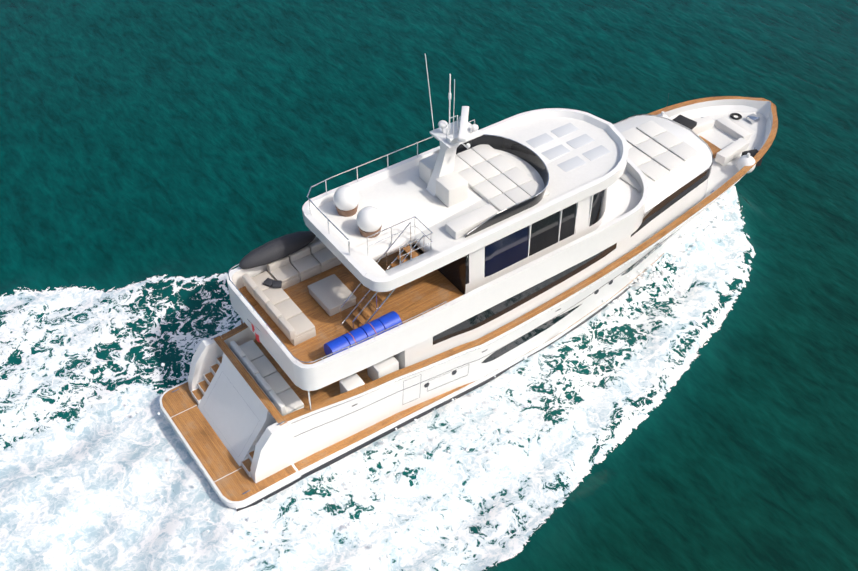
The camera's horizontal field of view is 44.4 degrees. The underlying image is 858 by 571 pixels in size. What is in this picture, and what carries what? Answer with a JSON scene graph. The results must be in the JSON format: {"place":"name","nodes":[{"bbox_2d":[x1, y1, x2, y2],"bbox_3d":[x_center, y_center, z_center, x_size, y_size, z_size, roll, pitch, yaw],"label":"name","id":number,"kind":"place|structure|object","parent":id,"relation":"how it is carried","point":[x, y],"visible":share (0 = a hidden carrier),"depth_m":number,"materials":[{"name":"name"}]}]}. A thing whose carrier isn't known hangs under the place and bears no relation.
{"place":"outdoors","nodes":[
{"label":"outdoors","id":0,"kind":"place"},
{"bbox_2d":[0,0,857,570],"bbox_3d":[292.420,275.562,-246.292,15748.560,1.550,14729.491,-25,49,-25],"label":"sea water","id":1,"kind":"structure","parent":0,"point":[162,162],"depth_m":49.94,"materials":[{"name":"liquid"}]},
{"bbox_2d":[114,188,743,570],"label":"bow spray","id":2,"kind":"object","parent":1,"relation":"on","point":[664,271],"visible":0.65,"depth_m":48.70,"materials":[{"name":"white liquid"}]},
{"bbox_2d":[220,96,777,510],"bbox_3d":[3.962,-0.862,48.583,32.700,5.800,7.700,-25,49,-25],"label":"yacht hull","id":3,"kind":"object","parent":1,"relation":"on","point":[327,444],"visible":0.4,"depth_m":44.66,"materials":[{"name":"white plastic"}]},
{"bbox_2d":[159,380,300,507],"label":"swim platform","id":4,"kind":"structure","parent":3,"relation":"on","point":[230,480],"depth_m":42.25,"materials":[{"name":"brown wood"}]},
{"bbox_2d":[188,333,294,482],"bbox_3d":[-7.869,4.923,42.643,1.910,2.412,6.000,-25,49,-25],"label":"transom","id":5,"kind":"object","parent":4,"relation":"on","point":[242,415],"visible":1,"depth_m":42.34,"materials":[{"name":"white plastic"}]},
{"bbox_2d":[230,317,398,415],"bbox_3d":[-4.691,2.386,43.325,5.830,2.200,6.400,-25,49,-25],"label":"seating","id":6,"kind":"object","parent":3,"relation":"on","point":[284,393],"visible":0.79,"depth_m":42.67,"materials":[{"name":"white fabric"}]},
{"bbox_2d":[172,113,754,494],"bbox_3d":[3.646,-0.999,48.153,31.079,3.536,6.450,-25,49,-25],"label":"deck gear","id":7,"kind":"object","parent":3,"relation":"on","point":[733,114],"visible":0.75,"depth_m":50.13,"materials":[{"name":"silver metal"}]},
{"bbox_2d":[291,182,735,436],"bbox_3d":[4.910,-1.951,48.476,29.017,3.658,7.739,-25,49,-25],"label":"rub rail","id":8,"kind":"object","parent":3,"relation":"on","point":[455,371],"depth_m":44.07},
{"bbox_2d":[394,114,712,369],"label":"deck house","id":9,"kind":"structure","parent":3,"relation":"on","point":[676,193],"depth_m":47.05,"materials":[{"name":"white plastic"}]},
{"bbox_2d":[227,158,647,390],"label":"deck","id":10,"kind":"structure","parent":9,"relation":"on","point":[422,294],"depth_m":42.41,"materials":[{"name":"white plastic"}]},
{"bbox_2d":[247,319,260,342],"bbox_3d":[-6.712,1.739,40.459,0.469,1.066,0.820,0,43,0],"label":"ensign flag","id":11,"kind":"object","parent":10,"relation":"on","point":[256,335],"visible":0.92,"depth_m":40.34,"materials":[{"name":"red fabric"}]},
{"bbox_2d":[239,231,315,268],"bbox_3d":[-6.250,-1.584,43.410,3.595,0.600,0.958,-25,49,-25],"label":"covered boat","id":12,"kind":"object","parent":10,"relation":"on","point":[284,246],"visible":0.98,"depth_m":43.11,"materials":[{"name":"grey fabric"}]},
{"bbox_2d":[242,240,355,345],"bbox_3d":[-4.803,0.163,42.727,4.160,0.870,4.070,-25,49,-25],"label":"outdoor sofa","id":13,"kind":"object","parent":10,"relation":"on","point":[330,294],"visible":0.96,"depth_m":42.62,"materials":[{"name":"beige fabric"}]},
{"bbox_2d":[228,119,474,362],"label":"railings","id":14,"kind":"object","parent":10,"relation":"on","point":[414,226],"visible":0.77,"depth_m":40.55,"materials":[{"name":"silver metal"}]},
{"bbox_2d":[324,311,401,357],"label":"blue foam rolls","id":15,"kind":"object","parent":10,"relation":"on","point":[377,325],"visible":0.62,"depth_m":40.17,"materials":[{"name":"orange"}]},
{"bbox_2d":[340,222,424,329],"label":"sundeck stairs","id":16,"kind":"structure","parent":10,"relation":"on","point":[367,310],"depth_m":41.21,"materials":[{"name":"brown wood"}]},
{"bbox_2d":[412,188,606,293],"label":"house","id":17,"kind":"structure","parent":10,"relation":"on","point":[512,251],"depth_m":43.48,"materials":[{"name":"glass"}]},
{"bbox_2d":[302,108,627,291],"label":"sun deck","id":18,"kind":"structure","parent":17,"relation":"on","point":[582,155],"depth_m":43.02,"materials":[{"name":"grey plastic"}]},
{"bbox_2d":[333,186,382,237],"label":"satellite domes","id":19,"kind":"structure","parent":18,"relation":"on","point":[369,219],"depth_m":41.34,"materials":[{"name":"white plastic"}]},
{"bbox_2d":[419,54,482,206],"bbox_3d":[1.002,-6.500,41.721,2.288,6.202,2.400,-25,49,-25],"label":"radar mast","id":20,"kind":"object","parent":18,"relation":"on","point":[447,185],"visible":1,"depth_m":42.42,"materials":[{"name":"white metal"}]},
{"bbox_2d":[446,144,548,238],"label":"sundeck pads","id":21,"kind":"object","parent":18,"relation":"on","point":[496,180],"visible":0.92,"depth_m":43.58,"materials":[{"name":"white fabric"}]},
{"bbox_2d":[456,134,548,237],"bbox_3d":[2.906,-4.305,43.444,4.105,0.640,6.036,-7,43,-8],"label":"windshield","id":22,"kind":"object","parent":18,"relation":"on","point":[532,158],"visible":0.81,"depth_m":44.43,"materials":[{"name":"black glass"}]},
{"bbox_2d":[620,120,699,191],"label":"sunpads","id":23,"kind":"object","parent":9,"relation":"on","point":[650,168],"visible":0.65,"depth_m":49.33,"materials":[{"name":"white fabric"}]},
{"bbox_2d":[482,223,686,362],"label":"hull windows","id":24,"kind":"structure","parent":3,"relation":"in","point":[519,341],"depth_m":45.73,"materials":[{"name":"black glass"}]},
{"bbox_2d":[657,95,762,172],"bbox_3d":[14.695,-7.891,52.243,4.850,1.578,5.915,-25,49,-25],"label":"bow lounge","id":25,"kind":"object","parent":3,"relation":"on","point":[740,132],"visible":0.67,"depth_m":52.47,"materials":[{"name":"white fabric"}]}
]}

